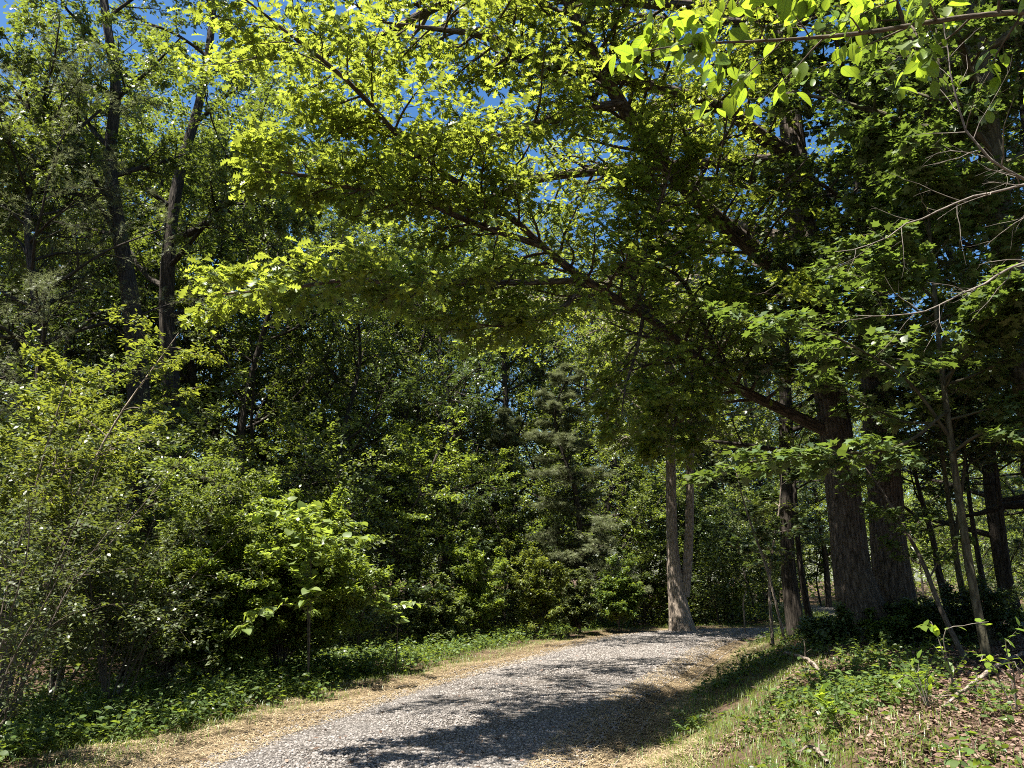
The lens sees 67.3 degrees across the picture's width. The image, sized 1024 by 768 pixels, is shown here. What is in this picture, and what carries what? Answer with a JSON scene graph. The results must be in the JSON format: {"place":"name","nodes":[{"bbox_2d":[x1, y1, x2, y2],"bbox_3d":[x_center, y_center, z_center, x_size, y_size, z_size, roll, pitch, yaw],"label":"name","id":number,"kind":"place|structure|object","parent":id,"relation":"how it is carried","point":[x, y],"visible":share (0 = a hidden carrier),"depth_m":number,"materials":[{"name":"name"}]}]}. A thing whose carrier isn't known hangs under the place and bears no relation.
{"place":"outdoors","nodes":[
{"label":"outdoors","id":0,"kind":"place"},
{"bbox_2d":[149,599,835,767],"bbox_3d":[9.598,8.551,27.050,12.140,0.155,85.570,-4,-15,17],"label":"gravel path","id":1,"kind":"structure","parent":0,"point":[829,610],"depth_m":9.06,"materials":[{"name":"grey gravel"}]},
{"bbox_2d":[0,580,1023,767],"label":"ground","id":2,"kind":"structure","parent":0,"point":[814,600],"depth_m":9.00,"materials":[{"name":"beige soil"}]},
{"bbox_2d":[0,168,124,486],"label":"forest tree","id":3,"kind":"object","parent":2,"relation":"on","point":[30,311],"visible":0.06,"depth_m":25.16,"materials":[{"name":"green plant"}]},
{"bbox_2d":[0,418,141,728],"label":"bare stem shrub","id":4,"kind":"object","parent":2,"relation":"on","point":[16,628],"visible":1,"depth_m":6.89,"materials":[{"name":"green plant"}]},
{"bbox_2d":[0,208,162,625],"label":"forest tree","id":5,"kind":"object","parent":2,"relation":"on","point":[108,266],"visible":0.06,"depth_m":27.73,"materials":[{"name":"green plant"}]},
{"bbox_2d":[0,371,186,700],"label":"layered shrub","id":6,"kind":"object","parent":2,"relation":"on","point":[101,409],"visible":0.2,"depth_m":12.48,"materials":[{"name":"green plant"}]},
{"bbox_2d":[0,323,194,651],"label":"sapling","id":7,"kind":"object","parent":2,"relation":"on","point":[18,369],"visible":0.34,"depth_m":13.90,"materials":[{"name":"green plant"}]},
{"bbox_2d":[0,415,195,683],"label":"sapling","id":8,"kind":"object","parent":2,"relation":"on","point":[158,516],"visible":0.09,"depth_m":15.56,"materials":[{"name":"green plant"}]},
{"bbox_2d":[0,99,203,569],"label":"forest tree","id":9,"kind":"object","parent":2,"relation":"on","point":[16,345],"visible":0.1,"depth_m":21.89,"materials":[{"name":"green plant"}]},
{"bbox_2d":[0,0,203,677],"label":"tall tree","id":10,"kind":"object","parent":2,"relation":"on","point":[111,135],"visible":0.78,"depth_m":18.06,"materials":[{"name":"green plant"}]},
{"bbox_2d":[0,188,205,614],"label":"forest tree","id":11,"kind":"object","parent":2,"relation":"on","point":[152,295],"visible":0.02,"depth_m":28.50,"materials":[{"name":"green plant"}]},
{"bbox_2d":[0,30,214,686],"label":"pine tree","id":12,"kind":"object","parent":2,"relation":"on","point":[38,312],"visible":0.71,"depth_m":16.74,"materials":[{"name":"green plant"}]},
{"bbox_2d":[0,303,226,706],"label":"layered shrub","id":13,"kind":"object","parent":2,"relation":"on","point":[41,408],"visible":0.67,"depth_m":10.50,"materials":[{"name":"green plant"}]},
{"bbox_2d":[0,0,239,631],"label":"forest tree","id":14,"kind":"object","parent":2,"relation":"on","point":[69,353],"visible":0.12,"depth_m":26.48,"materials":[{"name":"green plant"}]},
{"bbox_2d":[0,402,246,733],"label":"twiggy shrub","id":15,"kind":"object","parent":2,"relation":"on","point":[49,577],"visible":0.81,"depth_m":8.58,"materials":[{"name":"green plant"}]},
{"bbox_2d":[0,438,281,714],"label":"twiggy shrub","id":16,"kind":"object","parent":2,"relation":"on","point":[159,617],"visible":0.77,"depth_m":9.92,"materials":[{"name":"green plant"}]},
{"bbox_2d":[0,81,304,541],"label":"forest tree","id":17,"kind":"object","parent":2,"relation":"on","point":[161,183],"visible":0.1,"depth_m":27.67,"materials":[{"name":"green plant"}]},
{"bbox_2d":[66,436,277,688],"bbox_3d":[-5.693,3.053,12.869,3.131,4.174,3.232,0,-14,0],"label":"twiggy shrub","id":18,"kind":"object","parent":2,"relation":"on","point":[200,507],"visible":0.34,"depth_m":12.44,"materials":[{"name":"green plant"}]},
{"bbox_2d":[0,161,343,544],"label":"forest tree","id":19,"kind":"object","parent":2,"relation":"on","point":[192,382],"visible":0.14,"depth_m":26.59,"materials":[{"name":"green plant"}]},
{"bbox_2d":[95,353,265,560],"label":"sapling","id":20,"kind":"object","parent":2,"relation":"on","point":[185,413],"visible":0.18,"depth_m":20.03,"materials":[{"name":"green plant"}]},
{"bbox_2d":[74,401,297,658],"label":"sapling","id":21,"kind":"object","parent":2,"relation":"on","point":[155,498],"visible":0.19,"depth_m":17.71,"materials":[{"name":"green plant"}]},
{"bbox_2d":[5,48,372,516],"bbox_3d":[-11.969,-2.620,31.195,14.863,24.296,12.605,1,-14,-6],"label":"forest tree","id":22,"kind":"object","parent":2,"relation":"on","point":[271,114],"visible":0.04,"depth_m":30.71,"materials":[{"name":"green plant"}]},
{"bbox_2d":[113,532,292,682],"bbox_3d":[-4.751,3.587,12.179,2.532,2.548,2.441,0,-14,0],"label":"leafy bush","id":23,"kind":"object","parent":2,"relation":"on","point":[239,606],"visible":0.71,"depth_m":11.93,"materials":[{"name":"green plant"}]},
{"bbox_2d":[32,0,374,662],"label":"tall tree","id":24,"kind":"object","parent":2,"relation":"on","point":[280,216],"visible":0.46,"depth_m":21.04,"materials":[{"name":"green plant"}]},
{"bbox_2d":[52,39,362,538],"bbox_3d":[-13.611,-2.686,33.191,15.435,25.230,13.090,6,-16,-24],"label":"forest tree","id":25,"kind":"object","parent":2,"relation":"on","point":[200,45],"visible":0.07,"depth_m":33.22,"materials":[{"name":"green plant"}]},
{"bbox_2d":[108,161,388,533],"bbox_3d":[-8.416,0.231,24.871,8.494,15.797,7.607,5,-15,-18],"label":"forest tree","id":26,"kind":"object","parent":2,"relation":"on","point":[254,360],"visible":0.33,"depth_m":24.70,"materials":[{"name":"green plant"}]},
{"bbox_2d":[150,470,403,672],"bbox_3d":[-4.176,3.364,13.858,4.406,3.784,3.806,0,-14,0],"label":"leafy bush","id":27,"kind":"object","parent":2,"relation":"on","point":[327,614],"visible":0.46,"depth_m":13.31,"materials":[{"name":"green plant"}]},
{"bbox_2d":[203,384,363,539],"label":"sapling","id":28,"kind":"object","parent":2,"relation":"on","point":[290,448],"visible":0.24,"depth_m":24.71,"materials":[{"name":"green plant"}]},
{"bbox_2d":[148,190,430,536],"bbox_3d":[-10.647,0.391,34.859,13.294,20.250,10.423,3,-15,-12],"label":"forest tree","id":29,"kind":"object","parent":2,"relation":"on","point":[262,458],"visible":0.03,"depth_m":34.31,"materials":[{"name":"green plant"}]},
{"bbox_2d":[211,495,370,680],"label":"redbud sapling","id":30,"kind":"object","parent":2,"relation":"on","point":[305,570],"visible":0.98,"depth_m":11.87,"materials":[{"name":"green plant"}]},
{"bbox_2d":[0,618,629,767],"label":"ground cover","id":31,"kind":"object","parent":2,"relation":"on","point":[50,718],"visible":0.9,"depth_m":10.47,"materials":[{"name":"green plant"}]},
{"bbox_2d":[247,400,400,654],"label":"sapling","id":32,"kind":"object","parent":2,"relation":"on","point":[326,462],"visible":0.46,"depth_m":19.76,"materials":[{"name":"green plant"}]},
{"bbox_2d":[228,119,437,521],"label":"forest tree","id":33,"kind":"object","parent":2,"relation":"on","point":[387,231],"visible":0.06,"depth_m":36.43,"materials":[{"name":"green plant"}]},
{"bbox_2d":[198,159,468,550],"bbox_3d":[-7.309,-0.264,30.888,10.181,19.624,12.005,9,-17,-32],"label":"forest tree","id":34,"kind":"object","parent":2,"relation":"on","point":[324,391],"visible":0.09,"depth_m":29.13,"materials":[{"name":"green plant"}]},
{"bbox_2d":[269,401,426,638],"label":"sapling","id":35,"kind":"object","parent":2,"relation":"on","point":[324,483],"visible":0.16,"depth_m":25.97,"materials":[{"name":"green plant"}]},
{"bbox_2d":[254,247,461,644],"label":"forest tree","id":36,"kind":"object","parent":2,"relation":"on","point":[404,386],"visible":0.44,"depth_m":25.30,"materials":[{"name":"green plant"}]},
{"bbox_2d":[291,462,448,647],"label":"sapling","id":37,"kind":"object","parent":2,"relation":"on","point":[389,527],"visible":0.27,"depth_m":18.92,"materials":[{"name":"green plant"}]},
{"bbox_2d":[252,149,496,619],"bbox_3d":[-6.474,-1.037,39.232,13.090,25.230,15.435,7,-16,-25],"label":"forest tree","id":38,"kind":"object","parent":2,"relation":"on","point":[396,370],"visible":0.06,"depth_m":36.90,"materials":[{"name":"green plant"}]},
{"bbox_2d":[321,406,476,639],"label":"sapling","id":39,"kind":"object","parent":2,"relation":"on","point":[428,468],"visible":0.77,"depth_m":21.77,"materials":[{"name":"green plant"}]},
{"bbox_2d":[14,623,785,767],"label":"straw","id":40,"kind":"object","parent":2,"relation":"on","point":[643,762],"visible":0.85,"depth_m":8.54,"materials":[{"name":"beige plant"}]},
{"bbox_2d":[327,398,485,635],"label":"sapling","id":41,"kind":"object","parent":2,"relation":"on","point":[428,455],"visible":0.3,"depth_m":27.05,"materials":[{"name":"green plant"}]},
{"bbox_2d":[287,217,530,614],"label":"forest tree","id":42,"kind":"object","parent":2,"relation":"on","point":[421,254],"visible":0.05,"depth_m":40.26,"materials":[{"name":"green plant"}]},
{"bbox_2d":[298,218,526,628],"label":"forest tree","id":43,"kind":"object","parent":2,"relation":"on","point":[405,416],"visible":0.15,"depth_m":33.93,"materials":[{"name":"green plant"}]},
{"bbox_2d":[366,457,483,637],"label":"sapling","id":44,"kind":"object","parent":2,"relation":"on","point":[418,569],"visible":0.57,"depth_m":24.31,"materials":[{"name":"green plant"}]},
{"bbox_2d":[319,252,547,601],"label":"forest tree","id":45,"kind":"object","parent":2,"relation":"on","point":[466,375],"visible":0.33,"depth_m":27.46,"materials":[{"name":"green plant"}]},
{"bbox_2d":[406,568,474,646],"bbox_3d":[-1.830,5.668,19.323,1.796,2.019,1.614,0,-14,0],"label":"verge shrub","id":46,"kind":"object","parent":2,"relation":"on","point":[438,619],"visible":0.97,"depth_m":19.00,"materials":[{"name":"green plant"}]},
{"bbox_2d":[391,467,524,635],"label":"sapling","id":47,"kind":"object","parent":2,"relation":"on","point":[442,551],"visible":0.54,"depth_m":23.48,"materials":[{"name":"green plant"}]},
{"bbox_2d":[364,222,572,572],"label":"forest tree","id":48,"kind":"object","parent":2,"relation":"on","point":[476,417],"visible":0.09,"depth_m":38.16,"materials":[{"name":"green plant"}]},
{"bbox_2d":[447,536,509,636],"bbox_3d":[-0.958,5.698,21.331,1.802,2.938,2.117,0,-14,0],"label":"verge shrub","id":49,"kind":"object","parent":2,"relation":"on","point":[475,602],"visible":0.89,"depth_m":21.12,"materials":[{"name":"green plant"}]},
{"bbox_2d":[439,407,533,631],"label":"cedar tree","id":50,"kind":"object","parent":2,"relation":"on","point":[497,444],"visible":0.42,"depth_m":29.63,"materials":[{"name":"green plant"}]},
{"bbox_2d":[438,440,561,626],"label":"sapling","id":51,"kind":"object","parent":2,"relation":"on","point":[494,479],"visible":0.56,"depth_m":26.71,"materials":[{"name":"green plant"}]},
{"bbox_2d":[0,529,1023,694],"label":"undergrowth","id":52,"kind":"object","parent":2,"relation":"on","point":[659,613],"visible":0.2,"depth_m":28.80,"materials":[{"name":"green plant"}]},
{"bbox_2d":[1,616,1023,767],"bbox_3d":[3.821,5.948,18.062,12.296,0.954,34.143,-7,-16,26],"label":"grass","id":53,"kind":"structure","parent":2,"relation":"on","point":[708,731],"depth_m":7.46,"materials":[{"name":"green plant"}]},
{"bbox_2d":[1,399,1023,599],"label":"woods","id":54,"kind":"object","parent":2,"relation":"on","point":[820,577],"visible":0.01,"depth_m":65.27,"materials":[{"name":"green plant"}]},
{"bbox_2d":[362,193,663,626],"bbox_3d":[-0.306,0.273,34.647,12.576,20.558,10.666,2,-14,-7],"label":"forest tree","id":55,"kind":"object","parent":2,"relation":"on","point":[504,400],"visible":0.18,"depth_m":34.35,"materials":[{"name":"green plant"}]},
{"bbox_2d":[422,205,634,577],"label":"forest tree","id":56,"kind":"object","parent":2,"relation":"on","point":[525,447],"visible":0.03,"depth_m":44.62,"materials":[{"name":"green plant"}]},
{"bbox_2d":[501,538,569,638],"bbox_3d":[0.612,5.896,22.218,1.957,2.863,2.054,4,-15,-17],"label":"verge shrub","id":57,"kind":"object","parent":2,"relation":"on","point":[535,598],"visible":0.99,"depth_m":21.93,"materials":[{"name":"green plant"}]},
{"bbox_2d":[147,0,926,643],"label":"oak tree","id":58,"kind":"object","parent":2,"relation":"on","point":[413,190],"visible":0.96,"depth_m":10.36,"materials":[{"name":"green plant"}]},
{"bbox_2d":[492,446,614,626],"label":"sapling","id":59,"kind":"object","parent":2,"relation":"on","point":[539,492],"visible":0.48,"depth_m":27.33,"materials":[{"name":"green plant"}]},
{"bbox_2d":[453,293,663,624],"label":"forest tree","id":60,"kind":"object","parent":2,"relation":"on","point":[537,375],"visible":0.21,"depth_m":36.11,"materials":[{"name":"green plant"}]},
{"bbox_2d":[553,565,603,633],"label":"verge shrub","id":61,"kind":"object","parent":2,"relation":"on","point":[579,607],"visible":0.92,"depth_m":22.89,"materials":[{"name":"green plant"}]},
{"bbox_2d":[514,362,652,629],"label":"cedar tree","id":62,"kind":"object","parent":2,"relation":"on","point":[552,409],"visible":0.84,"depth_m":26.51,"materials":[{"name":"green plant"}]},
{"bbox_2d":[493,307,685,547],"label":"forest tree","id":63,"kind":"object","parent":2,"relation":"on","point":[585,380],"visible":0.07,"depth_m":42.11,"materials":[{"name":"green plant"}]},
{"bbox_2d":[490,238,694,626],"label":"forest tree","id":64,"kind":"object","parent":2,"relation":"on","point":[630,471],"visible":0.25,"depth_m":32.66,"materials":[{"name":"green plant"}]},
{"bbox_2d":[590,543,646,633],"bbox_3d":[3.331,6.413,24.170,1.807,2.794,1.829,0,-14,0],"label":"verge shrub","id":65,"kind":"object","parent":2,"relation":"on","point":[614,608],"visible":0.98,"depth_m":23.94,"materials":[{"name":"green plant"}]},
{"bbox_2d":[560,460,682,626],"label":"sapling","id":66,"kind":"object","parent":2,"relation":"on","point":[623,522],"visible":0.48,"depth_m":28.83,"materials":[{"name":"green plant"}]},
{"bbox_2d":[441,11,815,630],"bbox_3d":[4.727,-3.433,23.874,8.309,21.743,14.171,-7,-16,27],"label":"twin trunk tree","id":67,"kind":"object","parent":2,"relation":"on","point":[679,588],"visible":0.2,"depth_m":24.54,"materials":[{"name":"green plant"}]},
{"bbox_2d":[586,449,696,626],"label":"sapling","id":68,"kind":"object","parent":2,"relation":"on","point":[638,531],"visible":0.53,"depth_m":30.01,"materials":[{"name":"green plant"}]},
{"bbox_2d":[592,474,721,625],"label":"sapling","id":69,"kind":"object","parent":2,"relation":"on","point":[661,532],"visible":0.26,"depth_m":31.59,"materials":[{"name":"green plant"}]},
{"bbox_2d":[617,467,747,598],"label":"sapling","id":70,"kind":"object","parent":2,"relation":"on","point":[696,538],"visible":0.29,"depth_m":32.69,"materials":[{"name":"green plant"}]},
{"bbox_2d":[635,487,749,625],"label":"sapling","id":71,"kind":"object","parent":2,"relation":"on","point":[697,546],"visible":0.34,"depth_m":31.15,"materials":[{"name":"green plant"}]},
{"bbox_2d":[642,294,779,622],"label":"forest tree","id":72,"kind":"object","parent":2,"relation":"on","point":[712,469],"visible":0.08,"depth_m":35.49,"materials":[{"name":"green plant"}]},
{"bbox_2d":[666,473,794,624],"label":"sapling","id":73,"kind":"object","parent":2,"relation":"on","point":[719,519],"visible":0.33,"depth_m":31.76,"materials":[{"name":"green plant"}]},
{"bbox_2d":[690,495,772,623],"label":"sapling","id":74,"kind":"object","parent":2,"relation":"on","point":[732,559],"visible":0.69,"depth_m":29.01,"materials":[{"name":"green plant"}]},
{"bbox_2d":[695,473,813,624],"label":"sapling","id":75,"kind":"object","parent":2,"relation":"on","point":[748,497],"visible":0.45,"depth_m":30.31,"materials":[{"name":"green plant"}]},
{"bbox_2d":[718,451,796,640],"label":"thin sapling","id":76,"kind":"object","parent":2,"relation":"on","point":[730,480],"visible":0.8,"depth_m":15.24,"materials":[{"name":"green plant"}]},
{"bbox_2d":[657,277,859,614],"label":"forest tree","id":77,"kind":"object","parent":2,"relation":"on","point":[760,483],"visible":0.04,"depth_m":37.32,"materials":[{"name":"green plant"}]},
{"bbox_2d":[670,154,860,636],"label":"slim tree","id":78,"kind":"object","parent":2,"relation":"on","point":[792,604],"visible":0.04,"depth_m":17.80,"materials":[{"name":"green plant"}]},
{"bbox_2d":[731,361,823,619],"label":"slim tree","id":79,"kind":"object","parent":2,"relation":"on","point":[800,566],"visible":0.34,"depth_m":18.01,"materials":[{"name":"green plant"}]},
{"bbox_2d":[750,452,822,647],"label":"thin sapling","id":80,"kind":"object","parent":2,"relation":"on","point":[765,495],"visible":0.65,"depth_m":16.16,"materials":[{"name":"green plant"}]},
{"bbox_2d":[601,0,1023,132],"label":"overhanging tree","id":81,"kind":"object","parent":2,"relation":"on","point":[923,63],"visible":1,"depth_m":3.13,"materials":[{"name":"green plant"}]},
{"bbox_2d":[763,404,868,606],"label":"forest tree","id":82,"kind":"object","parent":2,"relation":"on","point":[823,564],"visible":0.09,"depth_m":44.81,"materials":[{"name":"green plant"}]},
{"bbox_2d":[794,600,865,649],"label":"bush","id":83,"kind":"object","parent":2,"relation":"on","point":[821,627],"visible":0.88,"depth_m":11.50,"materials":[{"name":"green plant"}]},
{"bbox_2d":[666,0,1023,612],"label":"maple tree","id":84,"kind":"object","parent":2,"relation":"on","point":[894,580],"visible":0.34,"depth_m":12.98,"materials":[{"name":"green plant"}]},
{"bbox_2d":[666,608,1023,767],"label":"ground cover","id":85,"kind":"object","parent":2,"relation":"on","point":[864,678],"visible":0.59,"depth_m":6.96,"materials":[{"name":"green plant"}]},
{"bbox_2d":[682,74,1023,673],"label":"young maple","id":86,"kind":"object","parent":2,"relation":"on","point":[1001,312],"visible":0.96,"depth_m":8.73,"materials":[{"name":"green plant"}]},
{"bbox_2d":[692,620,1023,767],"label":"leaf litter","id":87,"kind":"object","parent":2,"relation":"on","point":[1012,732],"visible":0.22,"depth_m":5.93,"materials":[{"name":"brown plant"}]},
{"bbox_2d":[736,75,1023,620],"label":"forest tree","id":88,"kind":"object","parent":2,"relation":"on","point":[993,532],"visible":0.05,"depth_m":17.84,"materials":[{"name":"green plant"}]},
{"bbox_2d":[855,606,914,646],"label":"bush","id":89,"kind":"object","parent":2,"relation":"on","point":[895,626],"visible":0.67,"depth_m":11.61,"materials":[{"name":"green plant"}]},
{"bbox_2d":[761,0,1023,436],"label":"leaning tree","id":90,"kind":"object","parent":2,"relation":"on","point":[989,34],"visible":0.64,"depth_m":9.92,"materials":[{"name":"green plant"}]},
{"bbox_2d":[833,458,976,662],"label":"thin sapling","id":91,"kind":"object","parent":2,"relation":"on","point":[892,513],"visible":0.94,"depth_m":10.03,"materials":[{"name":"green plant"}]},
{"bbox_2d":[856,422,977,609],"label":"slender tree","id":92,"kind":"object","parent":2,"relation":"on","point":[928,476],"visible":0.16,"depth_m":13.70,"materials":[{"name":"green plant"}]},
{"bbox_2d":[810,0,1023,529],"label":"forest tree","id":93,"kind":"object","parent":2,"relation":"on","point":[1018,482],"visible":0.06,"depth_m":21.38,"materials":[{"name":"green plant"}]},
{"bbox_2d":[882,593,966,643],"bbox_3d":[6.384,3.677,11.872,1.160,0.874,1.175,0,-14,0],"label":"bush","id":94,"kind":"object","parent":2,"relation":"on","point":[917,617],"visible":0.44,"depth_m":11.83,"materials":[{"name":"green plant"}]},
{"bbox_2d":[841,34,1023,481],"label":"forest tree","id":95,"kind":"object","parent":2,"relation":"on","point":[1019,133],"visible":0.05,"depth_m":14.71,"materials":[{"name":"green plant"}]},
{"bbox_2d":[858,339,1009,645],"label":"slender tree","id":96,"kind":"object","parent":2,"relation":"on","point":[972,455],"visible":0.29,"depth_m":11.64,"materials":[{"name":"green plant"}]},
{"bbox_2d":[859,317,1021,644],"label":"slender tree","id":97,"kind":"object","parent":2,"relation":"on","point":[963,432],"visible":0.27,"depth_m":11.57,"materials":[{"name":"green plant"}]},
{"bbox_2d":[905,443,1019,584],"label":"forest tree","id":98,"kind":"object","parent":2,"relation":"on","point":[948,534],"visible":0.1,"depth_m":31.52,"materials":[{"name":"green plant"}]},
{"bbox_2d":[912,343,1020,592],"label":"slender tree","id":99,"kind":"object","parent":2,"relation":"on","point":[979,563],"visible":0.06,"depth_m":15.77,"materials":[{"name":"brown plant"}]},
{"bbox_2d":[911,350,1023,635],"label":"slender tree","id":100,"kind":"object","parent":2,"relation":"on","point":[1006,559],"visible":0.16,"depth_m":13.90,"materials":[{"name":"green plant"}]},
{"bbox_2d":[915,574,1023,648],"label":"bush","id":101,"kind":"object","parent":2,"relation":"on","point":[993,605],"visible":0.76,"depth_m":10.89,"materials":[{"name":"green plant"}]},
{"bbox_2d":[942,473,1023,600],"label":"sapling","id":102,"kind":"object","parent":2,"relation":"on","point":[1016,544],"visible":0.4,"depth_m":23.28,"materials":[{"name":"green plant"}]},
{"bbox_2d":[0,0,1023,580],"label":"sky","id":103,"kind":"structure","parent":0,"point":[153,19],"materials":[{"name":"blue"}]},
{"bbox_2d":[887,0,1023,249],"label":"bare branch","id":104,"kind":"object","parent":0,"point":[990,159],"visible":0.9,"depth_m":4.89,"materials":[{"name":"brown wood"}]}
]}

